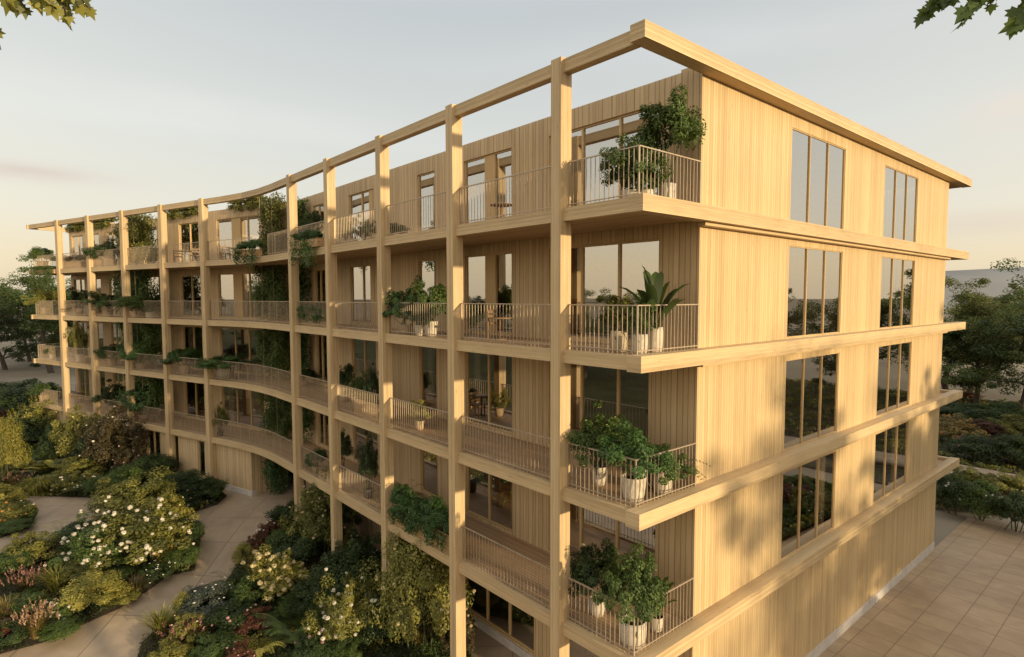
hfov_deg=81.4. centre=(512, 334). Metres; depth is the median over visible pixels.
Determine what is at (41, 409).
flowering shrub
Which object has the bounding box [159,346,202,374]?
potted plant
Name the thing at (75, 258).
planter box
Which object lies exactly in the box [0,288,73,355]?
tree
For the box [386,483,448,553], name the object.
planter box
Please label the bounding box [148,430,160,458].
window
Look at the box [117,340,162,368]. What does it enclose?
potted plant
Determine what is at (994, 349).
tree
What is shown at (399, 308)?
potted plant
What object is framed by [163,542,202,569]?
shrub
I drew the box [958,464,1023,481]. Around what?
path
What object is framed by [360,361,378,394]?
potted plant
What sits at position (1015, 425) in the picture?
shrub
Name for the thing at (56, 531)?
flower clump
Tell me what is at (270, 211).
climbing plant
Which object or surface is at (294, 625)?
ground cover
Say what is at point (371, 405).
planter box
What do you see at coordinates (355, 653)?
shrub
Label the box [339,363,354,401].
potted plant
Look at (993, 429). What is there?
shrub
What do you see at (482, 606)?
window
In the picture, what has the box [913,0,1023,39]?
overhanging tree
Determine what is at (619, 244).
window
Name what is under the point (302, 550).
shrub
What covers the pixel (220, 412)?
potted plant
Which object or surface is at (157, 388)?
climbing plant
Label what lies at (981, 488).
shrub
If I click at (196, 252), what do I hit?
chair
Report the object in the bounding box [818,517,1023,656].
patio
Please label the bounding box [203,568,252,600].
fern
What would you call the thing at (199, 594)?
flowering shrub
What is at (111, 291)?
window
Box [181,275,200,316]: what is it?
window
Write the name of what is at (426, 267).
window
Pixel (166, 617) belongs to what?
ornamental grass
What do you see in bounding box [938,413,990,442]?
flowering shrub
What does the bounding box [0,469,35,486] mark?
ornamental grass
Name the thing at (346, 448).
potted plant
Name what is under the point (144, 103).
sky
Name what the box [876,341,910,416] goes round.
window
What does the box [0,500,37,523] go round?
flowering shrub
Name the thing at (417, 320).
potted plant
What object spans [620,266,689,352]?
potted plant
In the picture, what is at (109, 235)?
window
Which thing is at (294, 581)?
shrub
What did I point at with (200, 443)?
window
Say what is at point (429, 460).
window
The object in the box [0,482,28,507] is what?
shrub
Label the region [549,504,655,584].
window
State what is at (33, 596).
shrub
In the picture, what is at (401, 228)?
potted plant
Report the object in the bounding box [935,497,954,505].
shrub
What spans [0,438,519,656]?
garden path
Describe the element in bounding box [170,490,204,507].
flowering shrub
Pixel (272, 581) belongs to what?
flowering shrub
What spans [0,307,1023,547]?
ground
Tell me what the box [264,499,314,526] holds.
shrub
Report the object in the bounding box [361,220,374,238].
potted plant
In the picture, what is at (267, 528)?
flowering shrub
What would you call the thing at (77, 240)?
window
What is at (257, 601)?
shrub
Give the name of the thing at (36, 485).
grass mound
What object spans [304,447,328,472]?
potted plant
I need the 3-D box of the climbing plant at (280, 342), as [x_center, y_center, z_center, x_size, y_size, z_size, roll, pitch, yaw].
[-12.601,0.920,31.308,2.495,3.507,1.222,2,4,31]
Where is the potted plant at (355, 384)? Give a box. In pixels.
[344,373,365,407]
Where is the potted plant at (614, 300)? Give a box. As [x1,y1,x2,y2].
[595,291,635,351]
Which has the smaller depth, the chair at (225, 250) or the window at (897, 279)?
the window at (897, 279)
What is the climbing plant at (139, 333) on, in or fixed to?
attached to the apartment building
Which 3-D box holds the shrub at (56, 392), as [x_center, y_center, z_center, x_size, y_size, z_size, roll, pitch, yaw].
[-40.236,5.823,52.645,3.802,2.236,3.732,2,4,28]
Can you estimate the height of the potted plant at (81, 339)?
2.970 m
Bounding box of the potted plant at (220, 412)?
[212,401,229,435]
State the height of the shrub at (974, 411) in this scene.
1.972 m
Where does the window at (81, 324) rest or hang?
in the apartment building
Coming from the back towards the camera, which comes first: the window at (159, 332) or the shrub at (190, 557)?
the window at (159, 332)
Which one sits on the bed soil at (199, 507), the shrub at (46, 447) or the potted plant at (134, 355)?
the shrub at (46, 447)
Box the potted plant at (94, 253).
[80,244,114,263]
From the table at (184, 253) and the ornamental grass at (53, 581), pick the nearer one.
the ornamental grass at (53, 581)
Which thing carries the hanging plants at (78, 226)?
on the apartment building
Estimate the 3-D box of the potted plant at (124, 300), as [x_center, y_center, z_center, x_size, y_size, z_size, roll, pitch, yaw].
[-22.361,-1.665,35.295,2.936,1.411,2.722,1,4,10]
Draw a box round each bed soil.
[0,498,34,536]
[0,513,200,653]
[8,411,225,512]
[137,519,471,656]
[935,481,1010,512]
[938,400,1023,473]
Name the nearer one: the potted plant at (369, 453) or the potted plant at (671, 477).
the potted plant at (671, 477)
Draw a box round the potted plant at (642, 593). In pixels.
[591,541,669,650]
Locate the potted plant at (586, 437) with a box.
[567,399,631,485]
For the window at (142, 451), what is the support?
in the apartment building
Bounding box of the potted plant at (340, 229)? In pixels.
[336,218,347,243]
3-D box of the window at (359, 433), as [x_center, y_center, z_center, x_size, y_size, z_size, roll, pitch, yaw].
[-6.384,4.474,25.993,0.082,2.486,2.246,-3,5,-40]
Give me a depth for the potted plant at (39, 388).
42.10 m
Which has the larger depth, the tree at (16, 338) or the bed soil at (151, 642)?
the tree at (16, 338)
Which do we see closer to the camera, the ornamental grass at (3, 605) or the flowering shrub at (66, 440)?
the ornamental grass at (3, 605)
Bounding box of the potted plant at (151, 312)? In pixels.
[142,307,156,317]
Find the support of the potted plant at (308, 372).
on the apartment building
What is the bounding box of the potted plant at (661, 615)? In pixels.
[649,575,676,633]
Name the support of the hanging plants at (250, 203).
on the apartment building
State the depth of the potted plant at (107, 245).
36.89 m
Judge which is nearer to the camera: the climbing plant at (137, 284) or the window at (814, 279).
the window at (814, 279)
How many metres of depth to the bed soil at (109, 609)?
20.86 m
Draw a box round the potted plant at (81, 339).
[65,321,89,362]
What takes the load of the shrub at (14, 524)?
on the bed soil at (18, 530)
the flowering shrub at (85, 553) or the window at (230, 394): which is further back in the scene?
the window at (230, 394)
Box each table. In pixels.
[176,250,190,261]
[411,402,431,425]
[488,317,511,339]
[490,203,511,217]
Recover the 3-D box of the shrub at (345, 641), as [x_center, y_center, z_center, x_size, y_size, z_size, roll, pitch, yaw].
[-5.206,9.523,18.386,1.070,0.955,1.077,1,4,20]
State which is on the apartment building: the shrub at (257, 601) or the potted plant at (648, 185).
the potted plant at (648, 185)
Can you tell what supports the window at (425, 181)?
in the apartment building
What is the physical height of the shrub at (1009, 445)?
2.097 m
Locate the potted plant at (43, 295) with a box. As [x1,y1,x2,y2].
[21,287,57,314]
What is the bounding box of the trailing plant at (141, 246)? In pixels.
[128,241,158,263]
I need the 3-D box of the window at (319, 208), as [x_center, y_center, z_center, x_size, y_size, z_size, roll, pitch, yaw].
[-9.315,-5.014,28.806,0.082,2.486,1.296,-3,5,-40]
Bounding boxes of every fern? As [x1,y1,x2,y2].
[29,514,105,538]
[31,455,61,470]
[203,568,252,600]
[232,629,296,656]
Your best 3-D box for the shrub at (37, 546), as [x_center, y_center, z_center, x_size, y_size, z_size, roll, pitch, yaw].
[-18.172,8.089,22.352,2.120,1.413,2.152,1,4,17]
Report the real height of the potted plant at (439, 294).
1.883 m
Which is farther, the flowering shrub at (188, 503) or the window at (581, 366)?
the flowering shrub at (188, 503)
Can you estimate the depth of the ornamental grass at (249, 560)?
23.16 m
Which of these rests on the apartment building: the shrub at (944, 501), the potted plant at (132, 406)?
the potted plant at (132, 406)
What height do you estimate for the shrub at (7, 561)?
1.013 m
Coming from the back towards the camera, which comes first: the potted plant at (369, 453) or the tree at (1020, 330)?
the tree at (1020, 330)
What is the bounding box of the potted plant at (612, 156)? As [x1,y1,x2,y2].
[598,133,673,197]
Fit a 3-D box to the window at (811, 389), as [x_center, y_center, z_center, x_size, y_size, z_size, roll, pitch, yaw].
[8.755,1.873,17.405,3.576,2.486,0.050,-3,5,-40]
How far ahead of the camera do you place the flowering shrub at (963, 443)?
39.37 m
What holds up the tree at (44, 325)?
on the ground at (946, 524)
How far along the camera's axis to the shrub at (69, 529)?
23.65 m
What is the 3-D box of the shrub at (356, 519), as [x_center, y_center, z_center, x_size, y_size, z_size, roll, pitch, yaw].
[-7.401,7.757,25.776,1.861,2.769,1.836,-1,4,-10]
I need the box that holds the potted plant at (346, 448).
[340,428,354,477]
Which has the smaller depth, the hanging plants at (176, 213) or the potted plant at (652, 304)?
the potted plant at (652, 304)
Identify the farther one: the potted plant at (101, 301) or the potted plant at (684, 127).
the potted plant at (101, 301)
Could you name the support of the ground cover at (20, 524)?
on the bed soil at (18, 530)
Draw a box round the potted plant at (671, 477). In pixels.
[645,443,698,494]
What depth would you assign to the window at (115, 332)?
40.94 m
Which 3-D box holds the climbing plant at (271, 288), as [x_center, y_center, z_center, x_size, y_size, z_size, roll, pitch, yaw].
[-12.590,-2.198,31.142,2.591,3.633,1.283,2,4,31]
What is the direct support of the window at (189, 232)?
in the apartment building
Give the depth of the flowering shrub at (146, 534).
22.33 m
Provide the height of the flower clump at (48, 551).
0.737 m
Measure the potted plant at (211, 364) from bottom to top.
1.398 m
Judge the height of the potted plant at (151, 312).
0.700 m
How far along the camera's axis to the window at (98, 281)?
41.79 m
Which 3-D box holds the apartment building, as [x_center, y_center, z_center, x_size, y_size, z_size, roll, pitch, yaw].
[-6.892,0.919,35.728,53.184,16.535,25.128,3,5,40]
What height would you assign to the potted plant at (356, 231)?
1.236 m
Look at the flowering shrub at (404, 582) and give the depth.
18.14 m
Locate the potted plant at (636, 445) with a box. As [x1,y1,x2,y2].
[596,419,680,502]
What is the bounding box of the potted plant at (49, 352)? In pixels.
[44,347,56,359]
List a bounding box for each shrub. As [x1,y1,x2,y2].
[0,381,32,392]
[0,385,52,416]
[0,408,32,488]
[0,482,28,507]
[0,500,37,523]
[0,518,36,533]
[0,530,61,566]
[0,545,34,576]
[0,618,29,645]
[3,587,51,617]
[4,459,36,470]
[7,409,52,445]
[14,378,59,394]
[15,394,58,442]
[16,500,38,518]
[36,615,83,642]
[37,419,73,458]
[41,389,76,399]
[43,509,128,568]
[43,598,84,619]
[47,404,106,458]
[50,453,107,481]
[50,473,98,492]
[55,520,101,547]
[55,568,132,615]
[56,559,110,593]
[71,431,119,472]
[74,403,152,473]
[75,495,194,570]
[84,465,180,520]
[86,587,110,604]
[98,583,141,606]
[104,463,144,485]
[108,566,134,582]
[110,436,147,470]
[127,452,181,478]
[133,562,162,581]
[139,494,199,530]
[146,559,175,582]
[147,472,185,495]
[147,636,194,656]
[149,531,185,561]
[156,470,178,478]
[161,612,209,645]
[163,468,226,497]
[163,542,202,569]
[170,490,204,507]
[171,517,207,544]
[171,577,232,620]
[171,590,191,613]
[183,629,239,656]
[190,475,228,499]
[201,596,261,630]
[227,569,263,605]
[231,540,254,565]
[240,544,310,602]
[240,578,262,593]
[242,591,262,605]
[255,520,281,541]
[256,587,332,650]
[260,527,296,554]
[260,589,290,604]
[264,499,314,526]
[266,529,326,562]
[272,591,301,617]
[278,465,356,561]
[284,577,334,614]
[291,628,336,656]
[293,569,314,583]
[302,567,376,644]
[305,546,376,597]
[308,597,325,619]
[323,636,363,656]
[324,501,363,536]
[328,628,361,656]
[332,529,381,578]
[343,534,361,550]
[355,529,475,648]
[355,590,403,646]
[437,606,476,653]
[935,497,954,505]
[936,471,980,514]
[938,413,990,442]
[939,402,1003,422]
[941,433,1008,463]
[945,461,992,483]
[953,479,1007,521]
[959,418,1010,438]
[974,401,1023,420]
[975,467,1023,495]
[983,489,1023,532]
[986,413,1023,437]
[986,433,1023,464]
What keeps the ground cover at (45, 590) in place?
on the bed soil at (109, 609)
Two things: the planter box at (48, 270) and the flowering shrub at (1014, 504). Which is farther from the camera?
the planter box at (48, 270)
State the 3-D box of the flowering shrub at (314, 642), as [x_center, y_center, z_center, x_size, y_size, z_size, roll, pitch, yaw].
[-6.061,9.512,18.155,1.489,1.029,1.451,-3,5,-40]
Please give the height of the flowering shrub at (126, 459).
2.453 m
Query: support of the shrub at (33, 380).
on the bed soil at (199, 507)
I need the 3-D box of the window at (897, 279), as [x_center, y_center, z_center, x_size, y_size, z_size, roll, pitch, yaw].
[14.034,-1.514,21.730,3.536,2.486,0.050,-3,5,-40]
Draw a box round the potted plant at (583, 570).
[568,538,623,617]
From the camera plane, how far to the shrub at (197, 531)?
24.48 m
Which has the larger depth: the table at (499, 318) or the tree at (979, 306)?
the tree at (979, 306)
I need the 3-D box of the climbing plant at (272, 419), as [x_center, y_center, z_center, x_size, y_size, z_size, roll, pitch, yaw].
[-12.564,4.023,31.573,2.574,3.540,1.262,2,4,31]
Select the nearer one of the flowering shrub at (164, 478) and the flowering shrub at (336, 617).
the flowering shrub at (336, 617)
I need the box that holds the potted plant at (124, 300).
[114,294,160,317]
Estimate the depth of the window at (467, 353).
19.26 m
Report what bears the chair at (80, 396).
on the apartment building
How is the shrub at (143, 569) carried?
on the bed soil at (109, 609)
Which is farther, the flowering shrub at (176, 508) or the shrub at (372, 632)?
the flowering shrub at (176, 508)
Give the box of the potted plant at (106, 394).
[91,379,125,410]
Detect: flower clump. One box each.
[0,409,9,420]
[0,608,23,636]
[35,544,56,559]
[52,525,67,539]
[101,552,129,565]
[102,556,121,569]
[225,637,255,656]
[232,605,278,636]
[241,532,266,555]
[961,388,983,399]
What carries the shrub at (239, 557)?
on the bed soil at (151, 642)
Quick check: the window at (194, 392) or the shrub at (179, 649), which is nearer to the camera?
the shrub at (179, 649)
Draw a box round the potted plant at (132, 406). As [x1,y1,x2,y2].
[120,382,156,420]
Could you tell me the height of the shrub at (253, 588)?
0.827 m
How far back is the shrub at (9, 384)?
54.11 m
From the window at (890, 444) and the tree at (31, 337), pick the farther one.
the tree at (31, 337)
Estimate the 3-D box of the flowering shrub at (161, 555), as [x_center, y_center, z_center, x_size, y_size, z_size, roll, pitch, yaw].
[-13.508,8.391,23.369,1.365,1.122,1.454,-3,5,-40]
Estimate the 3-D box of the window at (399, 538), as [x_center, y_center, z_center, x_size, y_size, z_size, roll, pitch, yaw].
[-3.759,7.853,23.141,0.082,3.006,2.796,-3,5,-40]
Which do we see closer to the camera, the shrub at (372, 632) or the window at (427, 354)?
the shrub at (372, 632)
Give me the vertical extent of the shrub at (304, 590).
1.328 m
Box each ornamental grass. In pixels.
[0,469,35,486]
[0,561,49,593]
[0,593,25,620]
[7,596,61,639]
[26,558,87,593]
[119,572,158,596]
[126,601,189,637]
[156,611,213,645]
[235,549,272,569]
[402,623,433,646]
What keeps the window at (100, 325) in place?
in the apartment building
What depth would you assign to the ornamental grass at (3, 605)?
19.23 m
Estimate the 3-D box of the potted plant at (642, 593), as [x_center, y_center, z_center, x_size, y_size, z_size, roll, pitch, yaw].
[2.526,5.524,12.631,1.512,2.181,1.506,-2,4,-33]
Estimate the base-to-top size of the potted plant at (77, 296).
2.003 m
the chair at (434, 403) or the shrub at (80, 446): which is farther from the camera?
the shrub at (80, 446)
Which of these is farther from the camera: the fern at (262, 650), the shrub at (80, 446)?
the shrub at (80, 446)
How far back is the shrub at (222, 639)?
18.11 m
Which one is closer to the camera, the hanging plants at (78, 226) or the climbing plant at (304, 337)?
the climbing plant at (304, 337)
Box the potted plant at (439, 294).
[405,275,446,335]
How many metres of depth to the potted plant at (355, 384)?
23.03 m
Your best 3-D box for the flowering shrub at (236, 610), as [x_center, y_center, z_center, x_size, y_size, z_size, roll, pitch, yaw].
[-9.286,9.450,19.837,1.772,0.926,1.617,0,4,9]
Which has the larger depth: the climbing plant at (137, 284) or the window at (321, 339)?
the climbing plant at (137, 284)
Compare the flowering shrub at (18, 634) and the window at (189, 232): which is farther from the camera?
the window at (189, 232)
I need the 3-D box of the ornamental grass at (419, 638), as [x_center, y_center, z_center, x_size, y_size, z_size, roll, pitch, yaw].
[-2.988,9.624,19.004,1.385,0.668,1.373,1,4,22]
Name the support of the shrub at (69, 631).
on the bed soil at (109, 609)
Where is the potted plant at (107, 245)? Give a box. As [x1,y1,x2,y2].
[98,237,119,265]
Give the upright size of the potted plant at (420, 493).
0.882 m
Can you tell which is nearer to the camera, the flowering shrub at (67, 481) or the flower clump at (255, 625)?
the flower clump at (255, 625)
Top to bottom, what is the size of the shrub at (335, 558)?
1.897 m
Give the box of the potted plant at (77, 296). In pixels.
[66,286,87,315]
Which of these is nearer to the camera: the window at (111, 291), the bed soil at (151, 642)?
the bed soil at (151, 642)
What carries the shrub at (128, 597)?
on the bed soil at (109, 609)
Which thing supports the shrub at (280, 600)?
on the bed soil at (151, 642)
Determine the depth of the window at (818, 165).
16.95 m
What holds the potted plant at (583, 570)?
on the apartment building
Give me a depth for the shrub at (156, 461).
32.25 m
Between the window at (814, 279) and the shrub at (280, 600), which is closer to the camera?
the window at (814, 279)
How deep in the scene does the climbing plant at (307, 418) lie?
29.83 m
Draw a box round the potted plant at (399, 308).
[382,282,423,334]
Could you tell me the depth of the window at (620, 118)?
15.67 m
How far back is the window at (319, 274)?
28.97 m
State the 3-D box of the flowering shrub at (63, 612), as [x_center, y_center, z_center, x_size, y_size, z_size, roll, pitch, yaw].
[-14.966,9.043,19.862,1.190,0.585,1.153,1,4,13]
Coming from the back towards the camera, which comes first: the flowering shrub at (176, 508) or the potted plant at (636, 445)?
the flowering shrub at (176, 508)
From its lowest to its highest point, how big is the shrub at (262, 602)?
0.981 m
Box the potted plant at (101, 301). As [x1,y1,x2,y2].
[81,291,119,316]
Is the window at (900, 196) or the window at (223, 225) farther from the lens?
the window at (223, 225)
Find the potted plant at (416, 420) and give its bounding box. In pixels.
[405,399,432,429]
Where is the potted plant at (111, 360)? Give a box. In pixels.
[93,344,121,365]
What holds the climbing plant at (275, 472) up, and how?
attached to the apartment building
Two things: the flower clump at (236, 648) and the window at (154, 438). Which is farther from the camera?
the window at (154, 438)
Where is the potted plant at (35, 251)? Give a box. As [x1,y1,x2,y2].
[26,246,54,265]
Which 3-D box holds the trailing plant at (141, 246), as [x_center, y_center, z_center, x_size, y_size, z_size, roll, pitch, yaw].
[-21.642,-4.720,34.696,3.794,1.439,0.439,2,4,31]
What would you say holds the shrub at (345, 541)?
on the bed soil at (151, 642)
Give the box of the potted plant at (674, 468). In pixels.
[621,458,710,488]
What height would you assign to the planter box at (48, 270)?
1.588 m
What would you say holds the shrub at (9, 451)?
on the bed soil at (199, 507)
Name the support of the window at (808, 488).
in the apartment building
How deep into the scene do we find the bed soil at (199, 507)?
30.28 m
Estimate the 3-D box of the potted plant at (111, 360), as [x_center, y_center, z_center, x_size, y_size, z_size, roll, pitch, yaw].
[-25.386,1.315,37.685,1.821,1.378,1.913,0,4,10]
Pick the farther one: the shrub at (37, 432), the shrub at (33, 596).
the shrub at (37, 432)
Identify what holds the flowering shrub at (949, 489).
on the bed soil at (937, 506)
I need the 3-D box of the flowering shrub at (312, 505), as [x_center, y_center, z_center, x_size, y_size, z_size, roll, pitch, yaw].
[-8.010,7.235,24.624,2.969,4.140,3.239,-3,5,-40]
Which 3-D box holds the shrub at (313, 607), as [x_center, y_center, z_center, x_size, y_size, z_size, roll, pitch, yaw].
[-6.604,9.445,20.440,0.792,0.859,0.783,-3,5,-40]
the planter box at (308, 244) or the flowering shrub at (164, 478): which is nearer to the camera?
the planter box at (308, 244)
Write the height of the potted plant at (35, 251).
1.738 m
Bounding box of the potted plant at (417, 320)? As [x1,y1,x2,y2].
[404,310,432,335]
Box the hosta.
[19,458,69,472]
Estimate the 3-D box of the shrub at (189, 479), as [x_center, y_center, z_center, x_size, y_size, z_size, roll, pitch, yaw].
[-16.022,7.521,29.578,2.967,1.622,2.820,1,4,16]
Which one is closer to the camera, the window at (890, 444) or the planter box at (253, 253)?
the window at (890, 444)
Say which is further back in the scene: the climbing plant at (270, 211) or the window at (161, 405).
the window at (161, 405)
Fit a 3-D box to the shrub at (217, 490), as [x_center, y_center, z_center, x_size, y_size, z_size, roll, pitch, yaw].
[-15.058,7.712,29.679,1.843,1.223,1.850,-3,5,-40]
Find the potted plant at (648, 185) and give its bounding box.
[625,170,661,193]
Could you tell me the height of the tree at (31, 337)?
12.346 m
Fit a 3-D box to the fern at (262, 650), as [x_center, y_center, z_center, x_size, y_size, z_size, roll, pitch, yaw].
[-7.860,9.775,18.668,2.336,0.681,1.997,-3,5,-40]
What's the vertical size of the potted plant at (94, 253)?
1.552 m
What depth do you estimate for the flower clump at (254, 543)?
24.15 m
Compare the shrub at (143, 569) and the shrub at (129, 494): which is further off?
the shrub at (129, 494)
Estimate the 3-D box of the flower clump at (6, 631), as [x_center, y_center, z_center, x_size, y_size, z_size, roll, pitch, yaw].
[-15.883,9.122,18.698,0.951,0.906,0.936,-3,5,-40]
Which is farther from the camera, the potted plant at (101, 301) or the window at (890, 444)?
the potted plant at (101, 301)
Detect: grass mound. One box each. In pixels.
[14,473,60,495]
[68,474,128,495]
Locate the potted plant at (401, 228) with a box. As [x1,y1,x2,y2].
[390,222,409,235]
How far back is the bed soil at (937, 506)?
31.26 m
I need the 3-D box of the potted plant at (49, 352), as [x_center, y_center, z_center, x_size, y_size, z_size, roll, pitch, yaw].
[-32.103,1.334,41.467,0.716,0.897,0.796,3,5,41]
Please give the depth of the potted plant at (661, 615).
13.11 m
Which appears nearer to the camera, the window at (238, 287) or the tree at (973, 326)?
the window at (238, 287)
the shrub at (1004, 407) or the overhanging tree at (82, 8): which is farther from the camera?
the shrub at (1004, 407)
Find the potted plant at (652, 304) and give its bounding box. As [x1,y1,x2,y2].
[623,292,658,354]
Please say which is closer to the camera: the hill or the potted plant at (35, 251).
the potted plant at (35, 251)
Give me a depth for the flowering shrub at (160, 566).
21.93 m
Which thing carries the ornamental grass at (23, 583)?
on the bed soil at (109, 609)
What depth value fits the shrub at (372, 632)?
18.49 m
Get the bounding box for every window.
[72,236,82,260]
[74,279,85,313]
[76,322,87,355]
[79,368,89,398]
[93,234,99,258]
[96,278,100,307]
[98,323,102,350]
[100,371,104,396]
[107,232,117,258]
[109,278,119,313]
[111,323,121,359]
[114,373,122,402]
[140,428,145,454]
[145,227,157,263]
[148,325,161,363]
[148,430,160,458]
[149,276,159,314]
[150,381,163,411]
[175,435,178,469]
[179,222,198,261]
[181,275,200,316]
[183,326,202,367]
[185,382,204,418]
[198,440,204,476]
[217,215,257,259]
[219,273,259,317]
[221,328,262,373]
[222,386,263,428]
[314,203,323,237]
[315,269,325,303]
[317,335,326,384]
[318,413,328,447]
[350,189,372,240]
[351,265,374,323]
[353,339,375,395]
[354,425,377,466]
[397,536,411,555]
[418,171,434,230]
[419,259,435,327]
[420,346,436,413]
[421,450,437,495]
[465,148,510,223]
[465,576,533,652]
[466,252,511,333]
[466,352,511,433]
[467,466,511,530]
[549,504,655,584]
[550,105,660,204]
[550,239,659,341]
[570,365,648,467]
[781,451,835,559]
[784,352,838,449]
[787,246,841,337]
[790,128,844,228]
[873,421,907,502]
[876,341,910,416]
[880,257,913,328]
[883,166,917,241]
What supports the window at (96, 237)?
in the apartment building
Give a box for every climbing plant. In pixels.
[106,270,160,312]
[108,213,158,252]
[111,316,162,367]
[114,369,164,419]
[249,265,288,320]
[253,319,290,378]
[254,191,286,255]
[256,377,291,439]
[261,437,291,495]
[290,406,314,444]
[297,196,308,233]
[299,263,311,305]
[300,333,310,379]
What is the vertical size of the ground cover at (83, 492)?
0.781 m
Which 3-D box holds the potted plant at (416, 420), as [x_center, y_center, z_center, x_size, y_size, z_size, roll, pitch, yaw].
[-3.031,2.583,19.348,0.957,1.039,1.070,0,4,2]
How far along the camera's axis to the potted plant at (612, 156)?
12.13 m
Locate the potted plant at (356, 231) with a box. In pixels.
[342,214,362,241]
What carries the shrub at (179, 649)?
on the bed soil at (151, 642)
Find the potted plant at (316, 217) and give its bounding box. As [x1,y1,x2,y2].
[298,210,323,232]
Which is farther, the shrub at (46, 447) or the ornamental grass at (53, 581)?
the shrub at (46, 447)
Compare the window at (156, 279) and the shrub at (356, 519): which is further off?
the window at (156, 279)
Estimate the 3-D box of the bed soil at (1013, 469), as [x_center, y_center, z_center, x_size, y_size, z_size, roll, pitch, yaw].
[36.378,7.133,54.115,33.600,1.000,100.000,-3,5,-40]
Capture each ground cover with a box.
[0,411,226,510]
[0,498,33,536]
[0,511,199,652]
[137,524,471,656]
[935,485,1005,511]
[938,398,1023,473]
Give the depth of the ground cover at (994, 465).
40.64 m
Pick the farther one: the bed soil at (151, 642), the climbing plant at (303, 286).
the climbing plant at (303, 286)
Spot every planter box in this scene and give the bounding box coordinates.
[27,265,55,288]
[63,253,86,267]
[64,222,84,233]
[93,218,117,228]
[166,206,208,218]
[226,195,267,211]
[230,239,263,270]
[288,229,324,267]
[296,302,326,326]
[355,393,378,422]
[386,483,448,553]
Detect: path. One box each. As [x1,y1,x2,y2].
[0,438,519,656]
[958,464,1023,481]
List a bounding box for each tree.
[0,0,96,49]
[0,254,72,372]
[0,277,72,369]
[0,285,71,361]
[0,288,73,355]
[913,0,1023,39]
[941,315,1023,403]
[941,320,1023,389]
[942,276,1023,391]
[943,290,1023,408]
[945,297,1023,384]
[990,258,1023,335]
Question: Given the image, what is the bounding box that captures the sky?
[0,0,1023,293]
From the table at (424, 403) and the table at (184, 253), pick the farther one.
the table at (184, 253)
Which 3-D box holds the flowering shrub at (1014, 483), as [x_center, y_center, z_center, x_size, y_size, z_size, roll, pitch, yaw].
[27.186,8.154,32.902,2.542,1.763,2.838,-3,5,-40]
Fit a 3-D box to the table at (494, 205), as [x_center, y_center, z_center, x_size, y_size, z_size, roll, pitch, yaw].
[-0.311,-3.233,16.265,0.600,0.621,0.600,-3,5,-40]
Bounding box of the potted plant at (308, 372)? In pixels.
[290,369,318,385]
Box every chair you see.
[74,390,83,402]
[190,248,199,260]
[221,246,229,259]
[423,399,436,425]
[477,309,497,338]
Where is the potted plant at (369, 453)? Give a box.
[355,430,378,498]
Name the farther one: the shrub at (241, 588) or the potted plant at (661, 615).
the shrub at (241, 588)
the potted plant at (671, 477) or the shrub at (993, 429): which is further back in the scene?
the shrub at (993, 429)
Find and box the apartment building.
[26,19,971,656]
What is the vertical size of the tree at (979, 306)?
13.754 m
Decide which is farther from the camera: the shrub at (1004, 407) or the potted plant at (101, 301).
the shrub at (1004, 407)
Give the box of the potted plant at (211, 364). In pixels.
[194,353,260,378]
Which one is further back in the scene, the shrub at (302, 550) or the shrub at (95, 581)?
the shrub at (302, 550)
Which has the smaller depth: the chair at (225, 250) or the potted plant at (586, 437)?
the potted plant at (586, 437)
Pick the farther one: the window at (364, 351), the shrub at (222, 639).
the window at (364, 351)
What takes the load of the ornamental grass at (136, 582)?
on the bed soil at (109, 609)
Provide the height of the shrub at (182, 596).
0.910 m
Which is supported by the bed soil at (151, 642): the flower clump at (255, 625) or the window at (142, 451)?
the flower clump at (255, 625)
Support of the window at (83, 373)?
in the apartment building
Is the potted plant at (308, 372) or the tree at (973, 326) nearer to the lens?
the potted plant at (308, 372)
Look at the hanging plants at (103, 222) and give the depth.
40.66 m
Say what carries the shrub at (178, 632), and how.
on the bed soil at (151, 642)
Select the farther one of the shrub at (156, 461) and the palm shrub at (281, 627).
the shrub at (156, 461)
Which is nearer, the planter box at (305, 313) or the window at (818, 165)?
the window at (818, 165)
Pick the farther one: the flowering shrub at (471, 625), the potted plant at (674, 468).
the flowering shrub at (471, 625)
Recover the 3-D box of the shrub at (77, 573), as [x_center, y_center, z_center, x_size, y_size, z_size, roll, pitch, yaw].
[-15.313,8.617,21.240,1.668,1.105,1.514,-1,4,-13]
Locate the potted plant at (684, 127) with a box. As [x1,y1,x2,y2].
[630,83,706,198]
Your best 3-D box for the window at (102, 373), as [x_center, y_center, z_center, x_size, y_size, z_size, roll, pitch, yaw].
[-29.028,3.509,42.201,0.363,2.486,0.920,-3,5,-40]
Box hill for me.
[944,267,1023,313]

